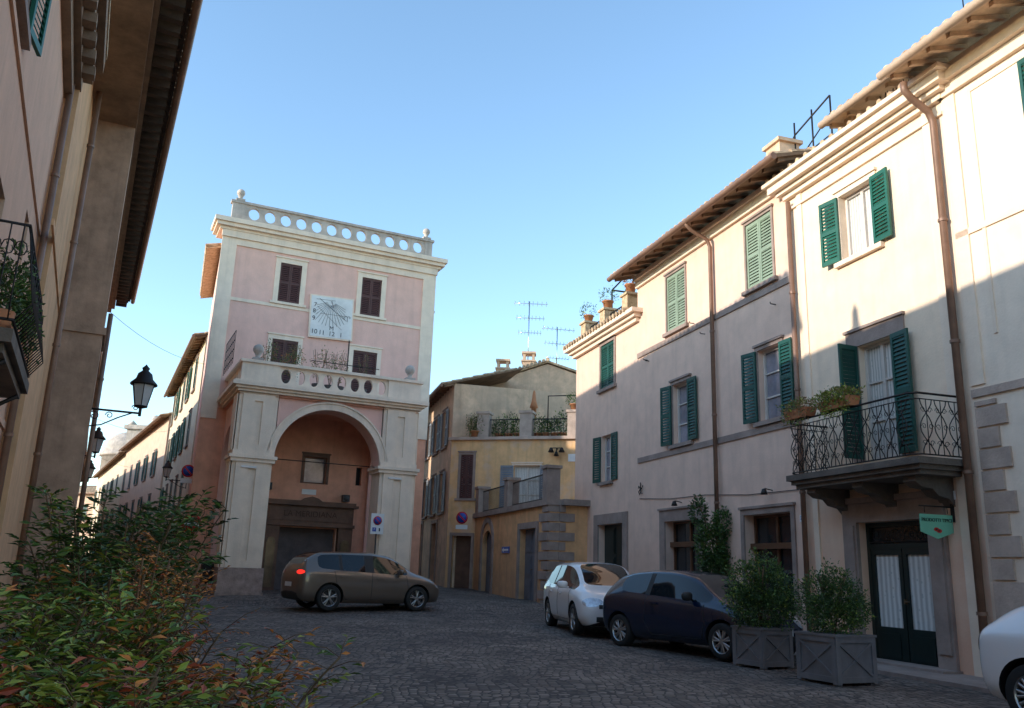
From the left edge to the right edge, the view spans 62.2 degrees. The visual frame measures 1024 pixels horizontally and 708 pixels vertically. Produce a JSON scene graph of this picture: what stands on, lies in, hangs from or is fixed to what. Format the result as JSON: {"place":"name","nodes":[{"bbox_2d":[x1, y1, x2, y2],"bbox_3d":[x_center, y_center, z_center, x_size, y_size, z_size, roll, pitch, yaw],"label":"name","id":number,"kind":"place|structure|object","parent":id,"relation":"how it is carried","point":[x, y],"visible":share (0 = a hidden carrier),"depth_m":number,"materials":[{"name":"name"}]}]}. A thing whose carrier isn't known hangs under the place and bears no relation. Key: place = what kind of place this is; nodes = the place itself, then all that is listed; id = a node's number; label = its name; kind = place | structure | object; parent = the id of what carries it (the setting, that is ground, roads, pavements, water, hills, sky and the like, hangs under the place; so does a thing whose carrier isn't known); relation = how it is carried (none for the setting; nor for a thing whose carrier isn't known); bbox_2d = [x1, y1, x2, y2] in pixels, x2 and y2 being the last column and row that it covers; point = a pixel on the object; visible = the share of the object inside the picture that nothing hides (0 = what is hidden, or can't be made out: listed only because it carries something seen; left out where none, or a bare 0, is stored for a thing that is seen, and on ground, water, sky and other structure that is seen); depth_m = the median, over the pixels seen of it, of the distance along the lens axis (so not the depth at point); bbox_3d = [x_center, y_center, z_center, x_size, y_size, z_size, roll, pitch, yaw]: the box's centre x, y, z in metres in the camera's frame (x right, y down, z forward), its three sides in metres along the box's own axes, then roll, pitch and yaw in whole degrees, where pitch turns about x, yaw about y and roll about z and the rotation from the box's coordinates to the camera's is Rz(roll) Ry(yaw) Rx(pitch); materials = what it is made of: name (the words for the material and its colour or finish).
{"place":"outdoors","nodes":[
{"label":"outdoors","id":0,"kind":"place"},
{"bbox_2d":[0,580,1009,707],"bbox_3d":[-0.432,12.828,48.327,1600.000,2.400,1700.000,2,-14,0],"label":"ground","id":1,"kind":"structure","parent":0,"point":[452,647],"depth_m":12.07,"materials":[{"name":"grey stone"}]},
{"bbox_2d":[0,0,110,501],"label":"building wall","id":2,"kind":"structure","parent":1,"relation":"on","point":[53,54],"depth_m":10.15,"materials":[{"name":"beige paint"}]},
{"bbox_2d":[0,238,36,327],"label":"balcony pot plant","id":3,"kind":"object","parent":2,"relation":"on","point":[3,310],"visible":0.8,"depth_m":7.58,"materials":[{"name":"green plant"}]},
{"bbox_2d":[0,261,42,333],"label":"balcony pot plant","id":4,"kind":"object","parent":2,"relation":"on","point":[24,296],"visible":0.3,"depth_m":8.16,"materials":[{"name":"green plant"}]},
{"bbox_2d":[1,288,45,346],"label":"balcony pot plant","id":5,"kind":"object","parent":2,"relation":"on","point":[28,321],"visible":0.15,"depth_m":8.73,"materials":[{"name":"green plant"}]},
{"bbox_2d":[11,301,44,364],"bbox_3d":[-5.387,-0.198,9.293,0.576,0.863,0.447,2,-14,0],"label":"balcony pot plant","id":6,"kind":"object","parent":2,"relation":"on","point":[43,335],"visible":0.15,"depth_m":9.32,"materials":[{"name":"green plant"}]},
{"bbox_2d":[15,0,51,56],"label":"window","id":7,"kind":"structure","parent":2,"relation":"in","point":[26,9],"depth_m":8.30,"materials":[{"name":"green wood"}]},
{"bbox_2d":[67,486,96,565],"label":"street house","id":8,"kind":"structure","parent":1,"relation":"on","point":[90,491],"depth_m":92.11,"materials":[{"name":"white paint"}]},
{"bbox_2d":[92,352,101,410],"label":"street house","id":9,"kind":"structure","parent":1,"relation":"on","point":[97,380],"depth_m":38.71,"materials":[{"name":"paint"}]},
{"bbox_2d":[81,460,95,481],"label":"wall lantern","id":10,"kind":"object","parent":9,"relation":"attached to","point":[92,468],"depth_m":42.72,"materials":[{"name":"metal"}]},
{"bbox_2d":[0,0,202,629],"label":"ochre house","id":11,"kind":"structure","parent":1,"relation":"on","point":[123,117],"depth_m":16.46,"materials":[{"name":"beige paint"}]},
{"bbox_2d":[85,427,105,457],"bbox_3d":[-14.888,3.195,29.513,1.320,1.460,0.540,9,-16,-25],"label":"wall lantern","id":12,"kind":"object","parent":11,"relation":"attached to","point":[99,438],"depth_m":29.60,"materials":[{"name":"metal"}]},
{"bbox_2d":[89,364,157,425],"bbox_3d":[-8.127,0.869,17.680,1.320,1.460,0.540,9,-16,-25],"label":"wall lantern","id":13,"kind":"object","parent":11,"relation":"attached to","point":[143,383],"depth_m":17.72,"materials":[{"name":"metal"}]},
{"bbox_2d":[0,581,214,706],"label":"nandina shrub","id":14,"kind":"object","parent":1,"relation":"on","point":[41,629],"visible":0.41,"depth_m":3.70,"materials":[{"name":"green plant"}]},
{"bbox_2d":[91,451,126,558],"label":"street house","id":15,"kind":"structure","parent":1,"relation":"on","point":[109,475],"depth_m":76.18,"materials":[{"name":"beige paint"}]},
{"bbox_2d":[8,543,210,671],"bbox_3d":[-2.836,2.026,5.899,1.387,1.408,1.200,10,-17,-30],"label":"nandina shrub","id":16,"kind":"object","parent":1,"relation":"on","point":[61,578],"visible":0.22,"depth_m":5.75,"materials":[{"name":"green plant"}]},
{"bbox_2d":[99,420,136,469],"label":"church dome","id":17,"kind":"structure","parent":1,"relation":"on","point":[112,446],"depth_m":109.27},
{"bbox_2d":[0,483,238,647],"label":"nandina shrub","id":18,"kind":"object","parent":1,"relation":"on","point":[105,545],"visible":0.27,"depth_m":7.02,"materials":[{"name":"green plant"}]},
{"bbox_2d":[0,630,280,707],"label":"nandina shrub","id":19,"kind":"object","parent":1,"relation":"on","point":[46,692],"visible":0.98,"depth_m":2.91,"materials":[{"name":"green plant"}]},
{"bbox_2d":[124,415,157,443],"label":"bell tower","id":20,"kind":"structure","parent":1,"relation":"on","point":[131,433],"depth_m":105.38,"materials":[{"name":"paint"}]},
{"bbox_2d":[115,412,171,578],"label":"street house","id":21,"kind":"structure","parent":1,"relation":"on","point":[146,450],"depth_m":57.22,"materials":[{"name":"beige paint"}]},
{"bbox_2d":[133,460,139,485],"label":"window","id":22,"kind":"structure","parent":21,"relation":"in","point":[137,465],"depth_m":60.98,"materials":[{"name":"green wood"}]},
{"bbox_2d":[141,454,147,481],"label":"window","id":23,"kind":"structure","parent":21,"relation":"in","point":[146,457],"depth_m":57.76,"materials":[{"name":"green wood"}]},
{"bbox_2d":[149,448,156,477],"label":"window","id":24,"kind":"structure","parent":21,"relation":"in","point":[151,475],"depth_m":54.48,"materials":[{"name":"green wood"}]},
{"bbox_2d":[67,524,260,696],"bbox_3d":[-1.944,1.651,4.467,0.908,1.486,1.131,12,-17,-34],"label":"nandina shrub","id":25,"kind":"object","parent":1,"relation":"on","point":[139,589],"visible":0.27,"depth_m":4.57,"materials":[{"name":"green plant"}]},
{"bbox_2d":[153,331,207,585],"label":"street house","id":26,"kind":"structure","parent":1,"relation":"on","point":[183,389],"depth_m":41.67,"materials":[{"name":"beige paint"}]},
{"bbox_2d":[168,432,174,463],"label":"window","id":27,"kind":"structure","parent":26,"relation":"in","point":[172,439],"depth_m":46.80,"materials":[{"name":"green wood"}]},
{"bbox_2d":[162,460,186,488],"bbox_3d":[-14.509,5.160,36.510,1.056,1.168,0.432,9,-16,-25],"label":"wall lantern","id":28,"kind":"object","parent":26,"relation":"attached to","point":[167,467],"depth_m":36.34,"materials":[{"name":"metal"}]},
{"bbox_2d":[172,425,179,460],"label":"window","id":29,"kind":"structure","parent":26,"relation":"in","point":[177,431],"depth_m":44.29,"materials":[{"name":"green wood"}]},
{"bbox_2d":[174,386,180,420],"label":"window","id":30,"kind":"structure","parent":26,"relation":"in","point":[178,394],"depth_m":47.50,"materials":[{"name":"wood"}]},
{"bbox_2d":[177,417,185,454],"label":"window","id":31,"kind":"structure","parent":26,"relation":"in","point":[182,429],"depth_m":41.70,"materials":[{"name":"green wood"}]},
{"bbox_2d":[179,377,186,412],"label":"window","id":32,"kind":"structure","parent":26,"relation":"in","point":[181,408],"depth_m":45.42,"materials":[{"name":"wood"}]},
{"bbox_2d":[183,408,192,448],"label":"window","id":33,"kind":"structure","parent":26,"relation":"in","point":[190,411],"depth_m":39.56,"materials":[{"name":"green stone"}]},
{"bbox_2d":[184,365,192,403],"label":"window","id":34,"kind":"structure","parent":26,"relation":"in","point":[189,375],"depth_m":42.33,"materials":[{"name":"wood"}]},
{"bbox_2d":[190,353,199,393],"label":"window","id":35,"kind":"structure","parent":26,"relation":"in","point":[197,357],"depth_m":40.14,"materials":[{"name":"wood"}]},
{"bbox_2d":[200,558,214,592],"bbox_3d":[-9.231,6.690,25.667,0.420,1.040,0.420,9,-16,-25],"label":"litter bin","id":36,"kind":"object","parent":1,"relation":"on","point":[208,568],"visible":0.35,"depth_m":25.55,"materials":[{"name":"metal"}]},
{"bbox_2d":[100,626,365,707],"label":"nandina shrub","id":37,"kind":"object","parent":1,"relation":"on","point":[275,688],"visible":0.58,"depth_m":3.81,"materials":[{"name":"green plant"}]},
{"bbox_2d":[148,690,379,707],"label":"nandina shrub","id":38,"kind":"object","parent":1,"relation":"on","point":[158,695],"visible":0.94,"depth_m":2.90,"materials":[{"name":"green plant"}]},
{"bbox_2d":[180,189,447,595],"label":"arcade building","id":39,"kind":"structure","parent":1,"relation":"on","point":[292,468],"depth_m":30.12,"materials":[{"name":"pink paint"}]},
{"bbox_2d":[180,465,193,482],"bbox_3d":[-11.306,4.178,29.616,0.440,0.640,0.024,9,-16,-25],"label":"no parking sign","id":40,"kind":"object","parent":39,"relation":"attached to","point":[187,470],"visible":0.91,"depth_m":29.60,"materials":[{"name":"metal"}]},
{"bbox_2d":[263,338,280,361],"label":"balcony shrub","id":41,"kind":"object","parent":39,"relation":"on","point":[268,347],"visible":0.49,"depth_m":27.83,"materials":[{"name":"green plant"}]},
{"bbox_2d":[266,332,303,384],"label":"balcony door","id":42,"kind":"structure","parent":39,"relation":"in","point":[283,345],"depth_m":30.61,"materials":[{"name":"brown wood"}]},
{"bbox_2d":[270,255,308,307],"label":"window","id":43,"kind":"structure","parent":39,"relation":"in","point":[288,278],"depth_m":31.24,"materials":[{"name":"brown wood"}]},
{"bbox_2d":[277,345,305,382],"bbox_3d":[-7.260,0.400,28.061,0.913,1.693,1.006,10,-16,-29],"label":"balcony shrub","id":44,"kind":"object","parent":39,"relation":"on","point":[296,362],"visible":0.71,"depth_m":28.06,"materials":[{"name":"green plant"}]},
{"bbox_2d":[273,527,333,589],"bbox_3d":[-7.268,7.221,29.576,1.950,2.250,0.045,9,-16,-25],"label":"door","id":45,"kind":"structure","parent":39,"relation":"in","point":[292,542],"depth_m":29.60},
{"bbox_2d":[300,452,330,484],"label":"window","id":46,"kind":"structure","parent":39,"relation":"in","point":[313,473],"depth_m":30.33,"materials":[{"name":"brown wood"}]},
{"bbox_2d":[309,345,330,386],"bbox_3d":[-6.457,0.512,28.450,0.698,1.721,0.631,7,-15,-21],"label":"balcony shrub","id":47,"kind":"object","parent":39,"relation":"on","point":[315,384],"visible":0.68,"depth_m":28.45,"materials":[{"name":"green plant"}]},
{"bbox_2d":[321,351,340,388],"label":"balcony shrub","id":48,"kind":"object","parent":39,"relation":"on","point":[327,386],"visible":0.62,"depth_m":28.61,"materials":[{"name":"green plant"}]},
{"bbox_2d":[330,350,348,389],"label":"balcony shrub","id":49,"kind":"object","parent":39,"relation":"on","point":[341,387],"visible":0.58,"depth_m":28.74,"materials":[{"name":"green plant"}]},
{"bbox_2d":[355,468,360,485],"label":"window","id":50,"kind":"structure","parent":39,"relation":"in","point":[358,470],"depth_m":31.01,"materials":[{"name":"glass"}]},
{"bbox_2d":[348,344,382,392],"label":"balcony door","id":51,"kind":"structure","parent":39,"relation":"in","point":[376,353],"depth_m":31.86,"materials":[{"name":"brown wood"}]},
{"bbox_2d":[353,270,387,320],"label":"window","id":52,"kind":"structure","parent":39,"relation":"in","point":[369,294],"depth_m":32.54,"materials":[{"name":"brown wood"}]},
{"bbox_2d":[281,551,438,610],"bbox_3d":[-3.987,6.054,22.675,4.055,1.470,2.109,11,-17,-31],"label":"parked car","id":53,"kind":"object","parent":1,"relation":"on","point":[321,580],"visible":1,"depth_m":21.82,"materials":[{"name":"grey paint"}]},
{"bbox_2d":[370,513,383,553],"bbox_3d":[-4.322,6.310,26.770,0.420,2.520,0.099,9,-16,-25],"label":"no parking sign","id":54,"kind":"object","parent":1,"relation":"on","point":[377,524],"visible":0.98,"depth_m":26.96,"materials":[{"name":"metal"}]},
{"bbox_2d":[418,367,565,586],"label":"street house","id":55,"kind":"structure","parent":1,"relation":"on","point":[452,403],"depth_m":36.85,"materials":[{"name":"beige paint"}]},
{"bbox_2d":[419,521,423,575],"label":"door","id":56,"kind":"structure","parent":55,"relation":"in","point":[422,522],"depth_m":40.05,"materials":[{"name":"metal"}]},
{"bbox_2d":[421,478,428,519],"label":"window","id":57,"kind":"structure","parent":55,"relation":"in","point":[426,480],"depth_m":40.05,"materials":[{"name":"grey wood"}]},
{"bbox_2d":[425,421,431,461],"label":"window","id":58,"kind":"structure","parent":55,"relation":"in","point":[430,423],"depth_m":40.66,"materials":[{"name":"grey wood"}]},
{"bbox_2d":[427,473,436,517],"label":"window","id":59,"kind":"structure","parent":55,"relation":"in","point":[434,476],"depth_m":38.74,"materials":[{"name":"grey wood"}]},
{"bbox_2d":[428,519,437,582],"bbox_3d":[-3.352,8.731,37.205,0.290,2.850,1.500,6,-15,-14],"label":"door","id":60,"kind":"structure","parent":55,"relation":"in","point":[433,521],"depth_m":36.92,"materials":[{"name":"brown wood"}]},
{"bbox_2d":[431,414,439,456],"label":"window","id":61,"kind":"structure","parent":55,"relation":"in","point":[433,454],"depth_m":39.42,"materials":[{"name":"grey wood"}]},
{"bbox_2d":[435,469,445,515],"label":"window","id":62,"kind":"structure","parent":55,"relation":"in","point":[443,471],"depth_m":36.86,"materials":[{"name":"grey wood"}]},
{"bbox_2d":[438,407,448,450],"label":"window","id":63,"kind":"structure","parent":55,"relation":"in","point":[446,409],"depth_m":37.50,"materials":[{"name":"grey wood"}]},
{"bbox_2d":[444,395,575,588],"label":"yellow house","id":64,"kind":"structure","parent":1,"relation":"on","point":[485,458],"depth_m":34.61,"materials":[{"name":"yellow paint"}]},
{"bbox_2d":[447,532,473,588],"bbox_3d":[-2.041,8.550,34.238,1.040,2.620,0.285,-2,-15,16],"label":"door","id":65,"kind":"structure","parent":64,"relation":"in","point":[464,549],"depth_m":34.32,"materials":[{"name":"brown wood"}]},
{"bbox_2d":[456,512,467,528],"bbox_3d":[-1.975,6.540,33.392,0.480,0.680,0.024,-2,-15,15],"label":"no parking sign","id":66,"kind":"object","parent":64,"relation":"attached to","point":[461,517],"visible":1,"depth_m":33.39,"materials":[{"name":"metal"}]},
{"bbox_2d":[454,451,476,500],"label":"window","id":67,"kind":"structure","parent":64,"relation":"in","point":[467,459],"depth_m":35.03,"materials":[{"name":"brown wood"}]},
{"bbox_2d":[466,413,484,436],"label":"potted plant","id":68,"kind":"object","parent":64,"relation":"on","point":[473,433],"visible":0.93,"depth_m":35.25,"materials":[{"name":"green plant"}]},
{"bbox_2d":[491,417,508,436],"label":"potted plant","id":69,"kind":"object","parent":64,"relation":"on","point":[496,426],"visible":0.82,"depth_m":35.62,"materials":[{"name":"green plant"}]},
{"bbox_2d":[499,411,516,435],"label":"potted plant","id":70,"kind":"object","parent":64,"relation":"on","point":[504,421],"visible":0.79,"depth_m":35.47,"materials":[{"name":"green plant"}]},
{"bbox_2d":[509,414,519,435],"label":"potted plant","id":71,"kind":"object","parent":64,"relation":"on","point":[515,433],"visible":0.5,"depth_m":35.35,"materials":[{"name":"green plant"}]},
{"bbox_2d":[499,462,542,504],"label":"window","id":72,"kind":"structure","parent":64,"relation":"in","point":[523,472],"depth_m":34.42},
{"bbox_2d":[530,390,537,418],"bbox_3d":[0.920,2.659,36.112,0.333,2.250,0.333,8,-15,-22],"label":"garden parasol","id":73,"kind":"object","parent":64,"relation":"on","point":[533,406],"visible":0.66,"depth_m":36.16,"materials":[{"name":"fabric"}]},
{"bbox_2d":[533,412,549,435],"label":"potted plant","id":74,"kind":"object","parent":64,"relation":"on","point":[537,433],"visible":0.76,"depth_m":35.11,"materials":[{"name":"green plant"}]},
{"bbox_2d":[536,417,553,435],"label":"potted plant","id":75,"kind":"object","parent":64,"relation":"on","point":[546,433],"visible":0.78,"depth_m":35.04,"materials":[{"name":"green plant"}]},
{"bbox_2d":[547,415,563,435],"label":"potted plant","id":76,"kind":"object","parent":64,"relation":"on","point":[553,433],"visible":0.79,"depth_m":34.92,"materials":[{"name":"green plant"}]},
{"bbox_2d":[555,410,566,435],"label":"potted plant","id":77,"kind":"object","parent":64,"relation":"on","point":[565,433],"visible":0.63,"depth_m":34.93,"materials":[{"name":"green plant"}]},
{"bbox_2d":[565,392,575,408],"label":"potted plant","id":78,"kind":"object","parent":64,"relation":"on","point":[572,405],"visible":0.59,"depth_m":34.54,"materials":[{"name":"green plant"}]},
{"bbox_2d":[472,464,590,603],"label":"terrace building","id":79,"kind":"structure","parent":1,"relation":"on","point":[544,536],"depth_m":28.23,"materials":[{"name":"yellow paint"}]},
{"bbox_2d":[485,532,490,591],"bbox_3d":[-0.808,7.943,32.261,0.144,2.400,1.400,6,-15,-16],"label":"door","id":80,"kind":"structure","parent":79,"relation":"in","point":[488,535],"depth_m":32.58,"materials":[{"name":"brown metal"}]},
{"bbox_2d":[515,521,538,601],"bbox_3d":[0.589,6.935,27.619,0.290,2.850,2.100,6,-15,-16],"label":"door","id":81,"kind":"structure","parent":79,"relation":"in","point":[531,544],"depth_m":27.90,"materials":[{"name":"grey metal"}]},
{"bbox_2d":[490,351,575,434],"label":"gable house","id":82,"kind":"structure","parent":1,"relation":"on","point":[547,375],"depth_m":39.72,"materials":[{"name":"paint"}]},
{"bbox_2d":[515,301,547,359],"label":"tv antenna","id":83,"kind":"object","parent":82,"relation":"on","point":[529,303],"visible":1,"depth_m":42.01,"materials":[{"name":"silver metal"}]},
{"bbox_2d":[543,325,574,362],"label":"tv antenna","id":84,"kind":"object","parent":82,"relation":"attached to","point":[552,343],"visible":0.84,"depth_m":42.38,"materials":[{"name":"silver metal"}]},
{"bbox_2d":[543,562,628,634],"bbox_3d":[1.841,5.331,18.684,2.029,1.464,3.987,4,-14,-9],"label":"parked car","id":85,"kind":"object","parent":1,"relation":"on","point":[574,593],"visible":0.57,"depth_m":17.93,"materials":[{"name":"white paint"}]},
{"bbox_2d":[563,281,642,573],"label":"terrace house","id":86,"kind":"structure","parent":1,"relation":"on","point":[604,352],"depth_m":25.41,"materials":[{"name":"beige paint"}]},
{"bbox_2d":[579,302,596,320],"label":"potted plant","id":87,"kind":"object","parent":86,"relation":"on","point":[589,317],"visible":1,"depth_m":28.74,"materials":[{"name":"orange plant"}]},
{"bbox_2d":[592,431,617,485],"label":"window","id":88,"kind":"structure","parent":86,"relation":"in","point":[610,475],"depth_m":25.65,"materials":[{"name":"green wood"}]},
{"bbox_2d":[596,335,616,393],"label":"window","id":89,"kind":"structure","parent":86,"relation":"in","point":[609,355],"depth_m":26.11,"materials":[{"name":"green wood"}]},
{"bbox_2d":[599,285,618,307],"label":"potted plant","id":90,"kind":"object","parent":86,"relation":"on","point":[607,303],"visible":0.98,"depth_m":27.25,"materials":[{"name":"orange plant"}]},
{"bbox_2d":[593,511,627,570],"bbox_3d":[2.915,6.199,24.325,0.290,3.200,2.350,6,-15,-17],"label":"door","id":91,"kind":"structure","parent":86,"relation":"in","point":[616,536],"depth_m":24.63,"materials":[{"name":"grey stone"}]},
{"bbox_2d":[623,279,637,291],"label":"potted plant","id":92,"kind":"object","parent":86,"relation":"on","point":[630,286],"visible":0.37,"depth_m":25.64,"materials":[{"name":"orange plant"}]},
{"bbox_2d":[603,570,802,659],"bbox_3d":[3.308,4.558,15.070,1.979,1.382,3.637,11,-17,-33],"label":"parked car","id":93,"kind":"object","parent":1,"relation":"on","point":[678,606],"visible":0.66,"depth_m":14.67,"materials":[{"name":"blue paint"}]},
{"bbox_2d":[607,95,832,630],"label":"row house","id":94,"kind":"structure","parent":1,"relation":"on","point":[717,355],"depth_m":19.50,"materials":[{"name":"paint"}]},
{"bbox_2d":[662,261,688,337],"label":"window","id":95,"kind":"structure","parent":94,"relation":"in","point":[678,281],"depth_m":22.23,"materials":[{"name":"green wood"}]},
{"bbox_2d":[660,373,697,449],"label":"window","id":96,"kind":"structure","parent":94,"relation":"in","point":[685,407],"depth_m":21.53,"materials":[{"name":"green wood"}]},
{"bbox_2d":[657,503,705,570],"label":"window","id":97,"kind":"structure","parent":94,"relation":"in","point":[684,557],"depth_m":21.06,"materials":[{"name":"grey stone"}]},
{"bbox_2d":[687,494,732,576],"bbox_3d":[4.447,4.668,18.598,1.160,3.198,0.880,-6,-16,27],"label":"climbing plant","id":98,"kind":"object","parent":94,"relation":"attached to","point":[709,560],"visible":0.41,"depth_m":18.62,"materials":[{"name":"green plant"}]},
{"bbox_2d":[741,203,778,296],"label":"window","id":99,"kind":"structure","parent":94,"relation":"in","point":[762,255],"depth_m":18.69,"materials":[{"name":"green wood"}]},
{"bbox_2d":[741,334,794,427],"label":"window","id":100,"kind":"structure","parent":94,"relation":"in","point":[774,367],"depth_m":17.96,"materials":[{"name":"green wood"}]},
{"bbox_2d":[738,502,800,620],"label":"door","id":101,"kind":"structure","parent":94,"relation":"in","point":[774,528],"depth_m":17.33,"materials":[{"name":"grey stone"}]},
{"bbox_2d":[731,625,793,669],"bbox_3d":[3.831,4.477,12.979,0.660,0.590,0.660,10,-16,-28],"label":"planter box","id":102,"kind":"object","parent":1,"relation":"on","point":[762,648],"visible":0.96,"depth_m":12.76,"materials":[{"name":"grey wood"}]},
{"bbox_2d":[718,546,805,631],"bbox_3d":[3.849,3.695,13.137,1.232,1.428,1.247,-7,-17,32],"label":"planter shrub","id":103,"kind":"object","parent":102,"relation":"in","point":[750,595],"visible":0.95,"depth_m":13.02,"materials":[{"name":"green plant"}]},
{"bbox_2d":[794,631,877,686],"bbox_3d":[4.326,4.054,11.336,0.740,0.630,0.740,9,-16,-24],"label":"planter box","id":104,"kind":"object","parent":1,"relation":"on","point":[839,659],"visible":0.99,"depth_m":11.09,"materials":[{"name":"grey wood"}]},
{"bbox_2d":[791,556,876,634],"bbox_3d":[4.356,3.345,11.509,1.097,1.163,1.007,2,-14,0],"label":"planter shrub","id":105,"kind":"object","parent":104,"relation":"in","point":[827,604],"visible":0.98,"depth_m":11.38,"materials":[{"name":"green plant"}]},
{"bbox_2d":[761,0,993,676],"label":"shop house","id":106,"kind":"structure","parent":1,"relation":"on","point":[864,189],"depth_m":14.34,"materials":[{"name":"beige paint"}]},
{"bbox_2d":[776,396,818,428],"bbox_3d":[5.150,1.045,15.194,0.605,0.622,1.018,6,-15,-17],"label":"balcony planter","id":107,"kind":"object","parent":106,"relation":"on","point":[796,413],"visible":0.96,"depth_m":15.12,"materials":[{"name":"ceramic"}]},
{"bbox_2d":[810,382,864,419],"bbox_3d":[5.474,0.802,14.254,0.644,0.621,1.128,6,-15,-17],"label":"balcony planter","id":108,"kind":"object","parent":106,"relation":"on","point":[835,400],"visible":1,"depth_m":14.10,"materials":[{"name":"ceramic"}]},
{"bbox_2d":[818,167,892,268],"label":"window","id":109,"kind":"structure","parent":106,"relation":"in","point":[864,231],"depth_m":15.78,"materials":[{"name":"green wood"}]},
{"bbox_2d":[837,311,918,461],"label":"balcony door","id":110,"kind":"structure","parent":106,"relation":"in","point":[888,370],"depth_m":14.71,"materials":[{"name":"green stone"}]},
{"bbox_2d":[842,491,962,673],"bbox_3d":[6.180,3.708,13.760,0.570,2.820,2.460,6,-15,-17],"label":"door","id":111,"kind":"structure","parent":106,"relation":"in","point":[912,597],"depth_m":13.74,"materials":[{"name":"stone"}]},
{"bbox_2d":[918,504,955,538],"bbox_3d":[6.364,2.436,12.716,0.640,0.660,0.040,6,-15,-17],"label":"hanging shop sign","id":112,"kind":"object","parent":106,"relation":"attached to","point":[936,526],"visible":1,"depth_m":12.68,"materials":[{"name":"metal"}]},
{"bbox_2d":[876,0,1023,620],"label":"corner house","id":113,"kind":"structure","parent":1,"relation":"on","point":[977,46],"depth_m":12.60,"materials":[{"name":"white paint"}]},
{"bbox_2d":[1017,57,1023,114],"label":"window","id":114,"kind":"structure","parent":113,"relation":"in","point":[1020,63],"depth_m":12.38,"materials":[{"name":"green wood"}]},
{"bbox_2d":[978,606,1023,707],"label":"parked car","id":115,"kind":"object","parent":1,"relation":"on","point":[1001,643],"visible":1,"depth_m":8.38,"materials":[{"name":"white paint"}]},
{"bbox_2d":[80,0,972,485],"label":"sky","id":116,"kind":"structure","parent":0,"point":[540,147],"materials":[{"name":"blue"}]},
{"bbox_2d":[794,652,990,693],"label":"pavement","id":117,"kind":"structure","parent":0,"point":[969,682],"depth_m":11.85,"materials":[{"name":"grey stone"}]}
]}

